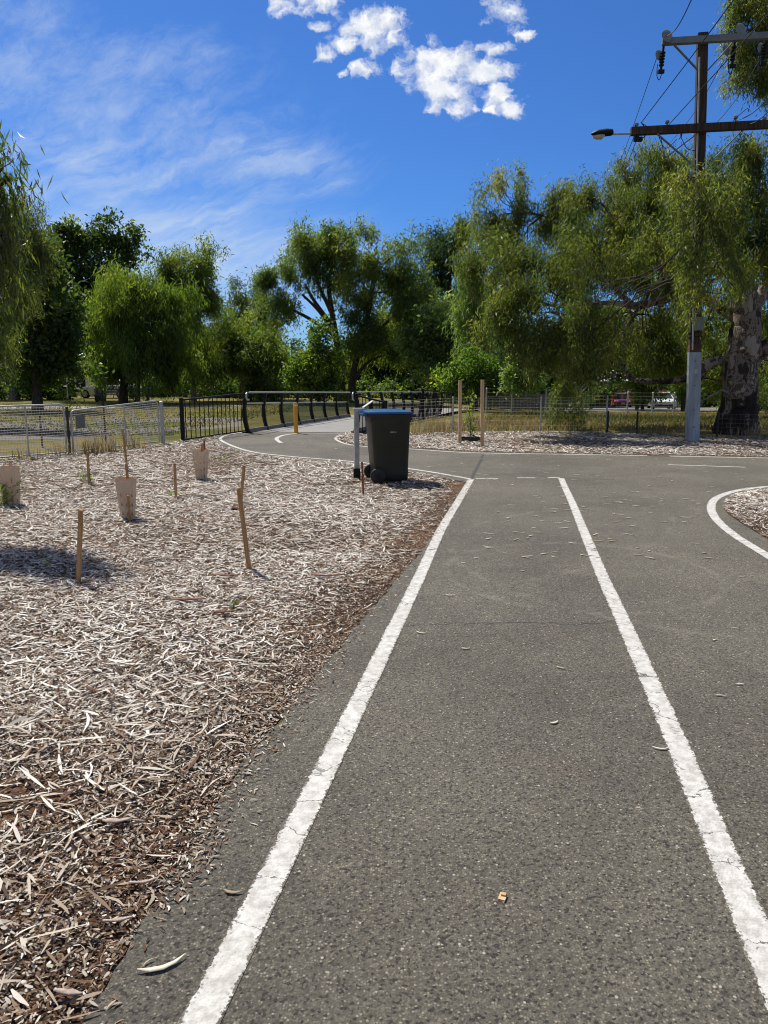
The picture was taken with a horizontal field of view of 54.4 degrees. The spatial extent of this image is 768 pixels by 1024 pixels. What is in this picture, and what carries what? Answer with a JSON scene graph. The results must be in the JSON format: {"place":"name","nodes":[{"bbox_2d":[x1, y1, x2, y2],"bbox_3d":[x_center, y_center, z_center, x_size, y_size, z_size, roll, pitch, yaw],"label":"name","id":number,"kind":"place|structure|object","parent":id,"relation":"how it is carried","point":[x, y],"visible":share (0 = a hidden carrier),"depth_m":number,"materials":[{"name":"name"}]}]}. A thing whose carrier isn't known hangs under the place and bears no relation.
{"place":"outdoors","nodes":[
{"label":"outdoors","id":0,"kind":"place"},
{"bbox_2d":[0,405,240,408],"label":"footpath","id":1,"kind":"structure","parent":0,"point":[134,406],"depth_m":39.14,"materials":[{"name":"concrete"}]},
{"bbox_2d":[0,394,767,991],"bbox_3d":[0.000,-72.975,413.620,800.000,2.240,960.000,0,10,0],"label":"ground","id":2,"kind":"structure","parent":0,"point":[176,436],"depth_m":28.95,"materials":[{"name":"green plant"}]},
{"bbox_2d":[0,188,67,391],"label":"gum tree","id":3,"kind":"object","parent":2,"relation":"on","point":[42,253],"visible":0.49,"depth_m":22.04,"materials":[{"name":"green plant"}]},
{"bbox_2d":[0,324,88,399],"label":"shade tree","id":4,"kind":"object","parent":2,"relation":"on","point":[46,393],"visible":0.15,"depth_m":51.13,"materials":[{"name":"green plant"}]},
{"bbox_2d":[0,219,114,409],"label":"broadleaf tree","id":5,"kind":"object","parent":2,"relation":"on","point":[51,349],"visible":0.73,"depth_m":32.80,"materials":[{"name":"green plant"}]},
{"bbox_2d":[32,206,154,400],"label":"eucalyptus tree","id":6,"kind":"object","parent":2,"relation":"on","point":[85,244],"visible":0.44,"depth_m":47.27,"materials":[{"name":"green plant"}]},
{"bbox_2d":[93,388,118,401],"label":"park bench","id":7,"kind":"object","parent":2,"relation":"on","point":[97,394],"visible":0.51,"depth_m":46.55,"materials":[{"name":"grey wood"}]},
{"bbox_2d":[75,379,141,397],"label":"parked car","id":8,"kind":"object","parent":2,"relation":"on","point":[87,394],"visible":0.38,"depth_m":54.60,"materials":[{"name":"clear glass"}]},
{"bbox_2d":[0,418,240,439],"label":"gravel","id":9,"kind":"structure","parent":2,"relation":"on","point":[237,423],"depth_m":22.10,"materials":[{"name":"grey gravel"}]},
{"bbox_2d":[76,245,225,405],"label":"weeping tree","id":10,"kind":"object","parent":2,"relation":"on","point":[126,330],"visible":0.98,"depth_m":40.96,"materials":[{"name":"green plant"}]},
{"bbox_2d":[159,401,164,443],"bbox_3d":[-5.031,-1.974,16.952,0.101,1.080,0.101,0,10,0],"label":"gate post","id":11,"kind":"object","parent":2,"relation":"on","point":[162,422],"visible":0.87,"depth_m":16.91,"materials":[{"name":"metal"}]},
{"bbox_2d":[70,400,159,451],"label":"farm gate","id":12,"kind":"structure","parent":11,"relation":"attached to","point":[120,422],"depth_m":15.97,"materials":[{"name":"metal"}]},
{"bbox_2d":[75,415,85,428],"bbox_3d":[-6.087,-1.806,14.980,0.005,0.250,0.230,5,11,25],"label":"warning sign","id":13,"kind":"object","parent":12,"relation":"attached to","point":[80,421],"visible":1,"depth_m":14.98,"materials":[{"name":"metal"}]},
{"bbox_2d":[128,371,197,397],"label":"shade shrub","id":14,"kind":"object","parent":2,"relation":"on","point":[182,394],"visible":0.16,"depth_m":58.18,"materials":[{"name":"green plant"}]},
{"bbox_2d":[143,228,237,401],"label":"eucalyptus tree","id":15,"kind":"object","parent":2,"relation":"on","point":[200,268],"visible":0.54,"depth_m":45.86,"materials":[{"name":"green plant"}]},
{"bbox_2d":[179,393,244,441],"bbox_3d":[-4.312,-2.424,18.995,0.104,1.131,3.087,3,11,17],"label":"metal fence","id":16,"kind":"object","parent":2,"relation":"on","point":[182,420],"visible":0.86,"depth_m":18.52,"materials":[{"name":"black metal"}]},
{"bbox_2d":[188,373,252,397],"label":"shade shrub","id":17,"kind":"object","parent":2,"relation":"on","point":[232,391],"visible":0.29,"depth_m":56.59,"materials":[{"name":"green plant"}]},
{"bbox_2d":[181,302,306,401],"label":"bushy tree","id":18,"kind":"object","parent":2,"relation":"on","point":[258,363],"visible":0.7,"depth_m":48.18,"materials":[{"name":"green plant"}]},
{"bbox_2d":[219,267,289,398],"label":"thin tree","id":19,"kind":"object","parent":2,"relation":"on","point":[239,299],"visible":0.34,"depth_m":52.94,"materials":[{"name":"green plant"}]},
{"bbox_2d":[277,330,304,356],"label":"background tree","id":20,"kind":"object","parent":2,"relation":"on","point":[293,340],"visible":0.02,"depth_m":70.69,"materials":[{"name":"green plant"}]},
{"bbox_2d":[245,210,370,401],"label":"gum tree","id":21,"kind":"object","parent":2,"relation":"on","point":[311,251],"visible":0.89,"depth_m":44.82,"materials":[{"name":"green plant"}]},
{"bbox_2d":[273,313,354,404],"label":"conical tree","id":22,"kind":"object","parent":2,"relation":"on","point":[326,377],"visible":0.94,"depth_m":40.89,"materials":[{"name":"green plant"}]},
{"bbox_2d":[323,325,389,389],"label":"background tree","id":23,"kind":"object","parent":2,"relation":"on","point":[376,372],"visible":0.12,"depth_m":67.65,"materials":[{"name":"green plant"}]},
{"bbox_2d":[253,408,467,432],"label":"bridge deck","id":24,"kind":"structure","parent":2,"relation":"on","point":[344,425],"depth_m":22.70,"materials":[{"name":"concrete"}]},
{"bbox_2d":[242,391,350,432],"bbox_3d":[-2.572,-3.411,24.103,0.311,1.133,8.443,3,11,16],"label":"bridge railing","id":25,"kind":"object","parent":24,"relation":"on","point":[262,405],"visible":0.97,"depth_m":22.73,"materials":[{"name":"black steel"},{"name":"metal"},{"name":"dark wire"}]},
{"bbox_2d":[351,391,442,432],"bbox_3d":[0.715,-3.599,25.133,0.312,1.133,10.670,3,11,16],"label":"bridge railing","id":26,"kind":"object","parent":24,"relation":"on","point":[412,406],"visible":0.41,"depth_m":24.89,"materials":[{"name":"metal"}]},
{"bbox_2d":[335,373,388,397],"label":"shade shrub","id":27,"kind":"object","parent":2,"relation":"on","point":[360,386],"visible":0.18,"depth_m":58.45,"materials":[{"name":"green plant"}]},
{"bbox_2d":[355,394,386,432],"bbox_3d":[-0.346,-2.554,19.735,1.156,1.120,0.117,9,14,41],"label":"picket fence","id":28,"kind":"object","parent":2,"relation":"on","point":[372,399],"visible":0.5,"depth_m":19.85,"materials":[{"name":"black metal"}]},
{"bbox_2d":[0,430,767,1023],"bbox_3d":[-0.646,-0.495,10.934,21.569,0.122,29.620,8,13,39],"label":"mulch","id":29,"kind":"object","parent":2,"relation":"on","point":[122,746],"visible":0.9,"depth_m":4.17,"materials":[{"name":"brown wood"}]},
{"bbox_2d":[0,461,20,505],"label":"tree guard","id":30,"kind":"object","parent":29,"relation":"on","point":[9,473],"visible":0.8,"depth_m":8.92,"materials":[{"name":"plastic"}]},
{"bbox_2d":[0,474,26,507],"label":"weed","id":31,"kind":"object","parent":29,"relation":"on","point":[3,496],"visible":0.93,"depth_m":8.86,"materials":[{"name":"green plant"}]},
{"bbox_2d":[11,447,51,460],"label":"dry grass","id":32,"kind":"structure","parent":29,"relation":"on","point":[19,454],"depth_m":13.85,"materials":[{"name":"plant"}]},
{"bbox_2d":[0,404,67,457],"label":"farm gate","id":33,"kind":"structure","parent":29,"relation":"on","point":[37,418],"depth_m":14.17,"materials":[{"name":"metal"}]},
{"bbox_2d":[0,119,68,385],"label":"gum tree","id":34,"kind":"object","parent":29,"relation":"on","point":[8,219],"visible":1,"depth_m":7.17,"materials":[{"name":"green plant"}]},
{"bbox_2d":[44,441,73,455],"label":"dry grass","id":35,"kind":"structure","parent":29,"relation":"on","point":[59,449],"depth_m":14.52,"materials":[{"name":"plant"}]},
{"bbox_2d":[65,406,70,452],"bbox_3d":[-6.232,-1.558,14.757,0.058,1.053,0.058,0,10,0],"label":"gate post","id":36,"kind":"object","parent":29,"relation":"on","point":[67,424],"visible":0.87,"depth_m":14.72,"materials":[{"name":"metal"}]},
{"bbox_2d":[53,987,82,994],"bbox_3d":[-0.788,1.197,1.863,0.078,0.006,0.020,2,10,9],"label":"bark strip","id":37,"kind":"object","parent":29,"relation":"on","point":[64,991],"visible":1,"depth_m":1.86,"materials":[{"name":"beige wood"}]},
{"bbox_2d":[76,509,83,583],"bbox_3d":[-2.278,0.287,5.588,0.094,0.617,0.031,0,10,0],"label":"garden stake","id":38,"kind":"object","parent":29,"relation":"on","point":[79,545],"visible":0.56,"depth_m":5.57,"materials":[{"name":"brown wood"}]},
{"bbox_2d":[73,437,108,454],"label":"dry grass","id":39,"kind":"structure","parent":29,"relation":"on","point":[94,447],"depth_m":14.79,"materials":[{"name":"plant"}]},
{"bbox_2d":[75,432,121,453],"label":"dry grass","id":40,"kind":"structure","parent":29,"relation":"on","point":[102,447],"depth_m":14.89,"materials":[{"name":"plant"}]},
{"bbox_2d":[94,437,122,452],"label":"dry grass","id":41,"kind":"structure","parent":29,"relation":"on","point":[112,448],"depth_m":15.21,"materials":[{"name":"plant"}]},
{"bbox_2d":[102,817,130,822],"bbox_3d":[-0.926,1.065,2.581,0.096,0.006,0.025,-1,10,-6],"label":"bark strip","id":42,"kind":"object","parent":29,"relation":"on","point":[112,820],"visible":1,"depth_m":2.58,"materials":[{"name":"beige wood"}]},
{"bbox_2d":[101,916,132,922],"bbox_3d":[-0.754,1.152,2.111,0.084,0.006,0.014,-2,11,-11],"label":"bark strip","id":43,"kind":"object","parent":29,"relation":"on","point":[118,919],"visible":1,"depth_m":2.11,"materials":[{"name":"wood"}]},
{"bbox_2d":[115,464,135,521],"bbox_3d":[-2.771,-0.200,8.102,0.265,0.636,0.199,8,13,37],"label":"tree guard","id":44,"kind":"object","parent":29,"relation":"on","point":[126,490],"visible":0.98,"depth_m":8.08,"materials":[{"name":"plastic"}]},
{"bbox_2d":[117,435,145,450],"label":"dry grass","id":45,"kind":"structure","parent":29,"relation":"on","point":[134,443],"depth_m":15.71,"materials":[{"name":"plant"}]},
{"bbox_2d":[173,463,176,497],"bbox_3d":[-2.653,-0.375,9.502,0.031,0.490,0.031,0,10,0],"label":"garden stake","id":46,"kind":"object","parent":29,"relation":"on","point":[175,479],"visible":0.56,"depth_m":9.49,"materials":[{"name":"wood"}]},
{"bbox_2d":[192,441,208,480],"bbox_3d":[-2.751,-0.748,11.172,0.204,0.610,0.265,10,14,43],"label":"tree guard","id":47,"kind":"object","parent":29,"relation":"on","point":[201,457],"visible":0.96,"depth_m":11.12,"materials":[{"name":"plastic"}]},
{"bbox_2d":[236,488,250,569],"bbox_3d":[-1.117,0.167,5.979,0.098,0.729,0.034,0,10,0],"label":"garden stake","id":48,"kind":"object","parent":29,"relation":"on","point":[243,527],"visible":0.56,"depth_m":5.96,"materials":[{"name":"brown wood"}]},
{"bbox_2d":[241,465,245,499],"bbox_3d":[-1.723,-0.310,9.084,0.098,0.520,0.038,0,10,0],"label":"garden stake","id":49,"kind":"object","parent":29,"relation":"on","point":[243,477],"visible":0.56,"depth_m":9.05,"materials":[{"name":"wood"}]},
{"bbox_2d":[353,400,373,479],"bbox_3d":[-0.307,-1.074,11.188,0.318,1.175,0.113,-3,11,-15],"label":"bin post","id":50,"kind":"object","parent":29,"relation":"on","point":[356,471],"visible":0.89,"depth_m":11.13,"materials":[{"name":"metal"}]},
{"bbox_2d":[358,409,415,483],"bbox_3d":[0.038,-0.985,11.007,0.777,1.050,0.638,-2,11,-11],"label":"wheelie bin","id":51,"kind":"object","parent":29,"relation":"on","point":[388,431],"visible":0.99,"depth_m":10.76,"materials":[{"name":"black plastic"}]},
{"bbox_2d":[326,212,443,402],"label":"gum tree","id":52,"kind":"object","parent":2,"relation":"on","point":[393,282],"visible":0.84,"depth_m":43.93,"materials":[{"name":"green plant"}]},
{"bbox_2d":[361,369,432,400],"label":"shade shrub","id":53,"kind":"object","parent":2,"relation":"on","point":[390,386],"visible":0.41,"depth_m":56.81,"materials":[{"name":"green plant"}]},
{"bbox_2d":[372,296,433,395],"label":"background tree","id":54,"kind":"object","parent":2,"relation":"on","point":[399,376],"visible":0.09,"depth_m":66.05,"materials":[{"name":"green plant"}]},
{"bbox_2d":[388,291,481,404],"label":"round shrub tree","id":55,"kind":"object","parent":2,"relation":"on","point":[428,323],"visible":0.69,"depth_m":42.42,"materials":[{"name":"green plant"}]},
{"bbox_2d":[422,389,453,419],"bbox_3d":[2.065,-4.082,28.226,0.109,1.188,3.394,5,11,24],"label":"picket fence","id":56,"kind":"object","parent":2,"relation":"on","point":[430,391],"visible":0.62,"depth_m":27.72,"materials":[{"name":"black metal"}]},
{"bbox_2d":[412,414,467,434],"bbox_3d":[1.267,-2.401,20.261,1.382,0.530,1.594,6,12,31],"label":"dry grass","id":57,"kind":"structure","parent":2,"relation":"on","point":[427,423],"depth_m":20.28,"materials":[{"name":"plant"}]},
{"bbox_2d":[413,360,486,404],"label":"shade shrub","id":58,"kind":"object","parent":2,"relation":"on","point":[469,401],"visible":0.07,"depth_m":54.86,"materials":[{"name":"green plant"}]},
{"bbox_2d":[405,209,500,401],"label":"casuarina tree","id":59,"kind":"object","parent":2,"relation":"on","point":[438,249],"visible":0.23,"depth_m":55.10,"materials":[{"name":"green plant"}]},
{"bbox_2d":[437,418,490,432],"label":"dry grass","id":60,"kind":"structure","parent":2,"relation":"on","point":[465,424],"depth_m":20.83,"materials":[{"name":"plant"}]},
{"bbox_2d":[438,265,511,408],"bbox_3d":[4.753,-9.391,38.901,3.972,8.093,3.265,0,10,0],"label":"pale weeping tree","id":61,"kind":"object","parent":2,"relation":"on","point":[462,314],"visible":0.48,"depth_m":38.32,"materials":[{"name":"green plant"}]},
{"bbox_2d":[429,340,528,410],"bbox_3d":[4.641,-6.615,36.999,5.011,3.679,4.133,0,10,0],"label":"spreading bush","id":62,"kind":"object","parent":2,"relation":"on","point":[448,380],"visible":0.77,"depth_m":36.13,"materials":[{"name":"green plant"}]},
{"bbox_2d":[463,419,529,431],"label":"dry grass","id":63,"kind":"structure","parent":2,"relation":"on","point":[501,426],"depth_m":21.08,"materials":[{"name":"plant"}]},
{"bbox_2d":[387,395,607,433],"bbox_3d":[3.050,-2.584,20.162,6.147,1.125,0.546,-2,11,-10],"label":"wire fence","id":64,"kind":"object","parent":2,"relation":"on","point":[495,420],"visible":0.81,"depth_m":20.41,"materials":[{"name":"metal"}]},
{"bbox_2d":[478,392,550,410],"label":"timber fence","id":65,"kind":"object","parent":2,"relation":"on","point":[535,404],"visible":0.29,"depth_m":43.55,"materials":[{"name":"grey wood"}]},
{"bbox_2d":[493,345,548,413],"bbox_3d":[6.136,-6.072,33.333,2.460,3.398,1.916,4,11,20],"label":"young tree","id":66,"kind":"object","parent":2,"relation":"on","point":[509,379],"visible":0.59,"depth_m":33.12,"materials":[{"name":"green plant"}]},
{"bbox_2d":[512,417,544,430],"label":"dry grass","id":67,"kind":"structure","parent":2,"relation":"on","point":[531,428],"depth_m":21.22,"materials":[{"name":"plant"}]},
{"bbox_2d":[337,431,767,456],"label":"garden bed","id":68,"kind":"object","parent":2,"relation":"on","point":[592,446],"visible":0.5,"depth_m":16.95,"materials":[{"name":"brown wood"}]},
{"bbox_2d":[458,380,461,443],"bbox_3d":[1.720,-2.202,16.910,0.088,1.544,0.073,0,10,0],"label":"tree stake","id":69,"kind":"object","parent":68,"relation":"on","point":[460,412],"visible":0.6,"depth_m":16.87,"materials":[{"name":"brown wood"}]},
{"bbox_2d":[462,388,476,437],"bbox_3d":[2.045,-2.411,17.703,0.429,1.470,0.582,-3,11,-16],"label":"sapling","id":70,"kind":"object","parent":68,"relation":"on","point":[470,421],"visible":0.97,"depth_m":17.73,"materials":[{"name":"green plant"}]},
{"bbox_2d":[480,380,483,446],"bbox_3d":[2.147,-2.098,16.301,0.099,1.560,0.070,0,10,0],"label":"tree stake","id":71,"kind":"object","parent":68,"relation":"on","point":[482,417],"visible":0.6,"depth_m":16.26,"materials":[{"name":"brown wood"}]},
{"bbox_2d":[630,23,767,440],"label":"power pole","id":72,"kind":"object","parent":68,"relation":"on","point":[699,127],"visible":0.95,"depth_m":16.28,"materials":[{"name":"paint"}]},
{"bbox_2d":[591,128,630,139],"bbox_3d":[5.014,-8.307,16.419,0.911,0.217,0.240,0,10,0],"label":"street lamp","id":73,"kind":"object","parent":72,"relation":"attached to","point":[599,134],"visible":1,"depth_m":16.35,"materials":[{"name":"metal"}]},
{"bbox_2d":[641,0,733,122],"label":"power line","id":74,"kind":"object","parent":72,"relation":"attached to","point":[690,58],"visible":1,"depth_m":13.12,"materials":[{"name":"black metal"}]},
{"bbox_2d":[668,14,767,124],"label":"power line","id":75,"kind":"object","parent":72,"relation":"attached to","point":[721,66],"visible":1,"depth_m":12.70,"materials":[{"name":"black metal"}]},
{"bbox_2d":[508,336,598,409],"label":"dark shrub","id":76,"kind":"object","parent":2,"relation":"on","point":[548,385],"visible":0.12,"depth_m":50.83,"materials":[{"name":"green plant"}]},
{"bbox_2d":[539,419,609,432],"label":"dry grass","id":77,"kind":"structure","parent":2,"relation":"on","point":[567,427],"depth_m":20.82,"materials":[{"name":"plant"}]},
{"bbox_2d":[485,388,675,414],"bbox_3d":[9.100,-5.104,35.068,9.499,1.485,1.729,-3,11,-17],"label":"wire fence","id":78,"kind":"object","parent":2,"relation":"on","point":[652,396],"visible":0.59,"depth_m":35.55,"materials":[{"name":"metal"}]},
{"bbox_2d":[444,129,767,434],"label":"gum tree","id":79,"kind":"object","parent":2,"relation":"on","point":[732,203],"visible":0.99,"depth_m":19.04,"materials":[{"name":"green plant"}]},
{"bbox_2d":[585,379,628,406],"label":"shade shrub","id":80,"kind":"object","parent":2,"relation":"on","point":[604,391],"visible":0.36,"depth_m":82.01,"materials":[{"name":"green plant"}]},
{"bbox_2d":[585,369,646,406],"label":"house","id":81,"kind":"structure","parent":2,"relation":"on","point":[621,389],"depth_m":87.82,"materials":[{"name":"brick"}]},
{"bbox_2d":[591,299,678,409],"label":"background tree","id":82,"kind":"object","parent":2,"relation":"on","point":[615,380],"visible":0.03,"depth_m":56.37,"materials":[{"name":"green plant"}]},
{"bbox_2d":[618,335,673,409],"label":"street tree","id":83,"kind":"object","parent":2,"relation":"on","point":[645,392],"visible":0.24,"depth_m":55.83,"materials":[{"name":"green plant"}]},
{"bbox_2d":[594,137,729,412],"bbox_3d":[12.593,-10.890,34.767,7.370,12.808,5.296,-5,12,-27],"label":"domed tree","id":84,"kind":"object","parent":2,"relation":"on","point":[655,159],"visible":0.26,"depth_m":33.31,"materials":[{"name":"green plant"}]},
{"bbox_2d":[612,424,720,437],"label":"dry grass","id":85,"kind":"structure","parent":2,"relation":"on","point":[658,429],"depth_m":20.22,"materials":[{"name":"plant"}]},
{"bbox_2d":[614,304,727,410],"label":"background tree","id":86,"kind":"object","parent":2,"relation":"on","point":[682,397],"visible":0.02,"depth_m":53.16,"materials":[{"name":"green plant"}]},
{"bbox_2d":[663,357,706,406],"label":"street tree","id":87,"kind":"object","parent":2,"relation":"on","point":[678,395],"visible":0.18,"depth_m":64.26,"materials":[{"name":"green plant"}]},
{"bbox_2d":[606,411,767,438],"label":"wire fence","id":88,"kind":"object","parent":2,"relation":"on","point":[717,418],"visible":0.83,"depth_m":19.31,"materials":[{"name":"metal"}]},
{"bbox_2d":[678,383,720,406],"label":"shade shrub","id":89,"kind":"object","parent":2,"relation":"on","point":[708,404],"visible":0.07,"depth_m":81.62,"materials":[{"name":"green plant"}]},
{"bbox_2d":[701,288,767,410],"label":"background tree","id":90,"kind":"object","parent":2,"relation":"on","point":[705,384],"visible":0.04,"depth_m":54.30,"materials":[{"name":"green plant"}]},
{"bbox_2d":[712,0,767,116],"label":"gum tree","id":91,"kind":"object","parent":2,"relation":"on","point":[747,11],"visible":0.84,"depth_m":21.77,"materials":[{"name":"green plant"}]},
{"bbox_2d":[724,489,767,537],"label":"garden bed","id":92,"kind":"object","parent":2,"relation":"on","point":[753,527],"visible":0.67,"depth_m":8.35,"materials":[{"name":"wood"}]},
{"bbox_2d":[725,425,767,437],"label":"dry grass","id":93,"kind":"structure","parent":2,"relation":"on","point":[748,432],"depth_m":19.26,"materials":[{"name":"plant"}]},
{"bbox_2d":[0,403,767,435],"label":"park grass","id":94,"kind":"structure","parent":0,"point":[706,424],"depth_m":26.20,"materials":[{"name":"green plant"}]},
{"bbox_2d":[0,0,767,354],"label":"sky","id":95,"kind":"structure","parent":0,"point":[229,119],"materials":[{"name":"blue"}]},
{"bbox_2d":[82,432,767,1023],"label":"path","id":96,"kind":"structure","parent":0,"point":[468,786],"depth_m":2.81,"materials":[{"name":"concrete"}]},
{"bbox_2d":[137,953,185,971],"bbox_3d":[-0.584,1.194,1.968,0.126,0.005,0.028,-5,11,-25],"label":"fallen leaf","id":97,"kind":"object","parent":96,"relation":"on","point":[161,967],"visible":1,"depth_m":1.96,"materials":[{"name":"beige plant"}]},
{"bbox_2d":[293,403,297,432],"bbox_3d":[-2.371,-2.528,20.093,0.115,0.815,0.115,0,10,0],"label":"bollard","id":98,"kind":"object","parent":96,"relation":"on","point":[295,405],"visible":1,"depth_m":20.05,"materials":[{"name":"yellow paint"}]},
{"bbox_2d":[177,479,473,1023],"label":"edge line","id":99,"kind":"object","parent":96,"relation":"on","point":[212,995],"visible":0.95,"depth_m":2.51,"materials":[{"name":"paint"}]},
{"bbox_2d":[218,432,471,478],"bbox_3d":[-1.992,-1.297,15.623,1.702,0.001,10.919,-6,12,-28],"label":"edge line","id":100,"kind":"object","parent":96,"relation":"on","point":[220,438],"visible":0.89,"depth_m":14.19,"materials":[{"name":"paint"}]},
{"bbox_2d":[334,433,752,457],"bbox_3d":[13.345,-0.845,13.151,31.588,0.001,4.003,4,11,19],"label":"edge line","id":101,"kind":"object","parent":96,"relation":"on","point":[565,454],"visible":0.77,"depth_m":14.73,"materials":[{"name":"paint"}]},
{"bbox_2d":[558,478,767,1012],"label":"line","id":102,"kind":"object","parent":96,"relation":"on","point":[746,910],"visible":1,"depth_m":2.74,"materials":[{"name":"paint"}]},
{"bbox_2d":[706,486,767,558],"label":"edge line","id":103,"kind":"object","parent":96,"relation":"on","point":[717,520],"visible":0.99,"depth_m":7.92,"materials":[{"name":"paint"}]},
{"bbox_2d":[563,408,765,410],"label":"road","id":104,"kind":"structure","parent":0,"point":[659,409],"depth_m":60.96,"materials":[{"name":"grey asphalt"}]},
{"bbox_2d":[647,390,676,409],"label":"parked car","id":105,"kind":"object","parent":104,"relation":"on","point":[667,403],"visible":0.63,"depth_m":60.49,"materials":[{"name":"white metal"}]},
{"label":"road","id":106,"kind":"structure","parent":0,"visible":0},
{"bbox_2d":[611,393,631,406],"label":"parked car","id":107,"kind":"object","parent":106,"relation":"on","point":[616,396],"visible":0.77,"depth_m":77.85,"materials":[{"name":"red metal"}]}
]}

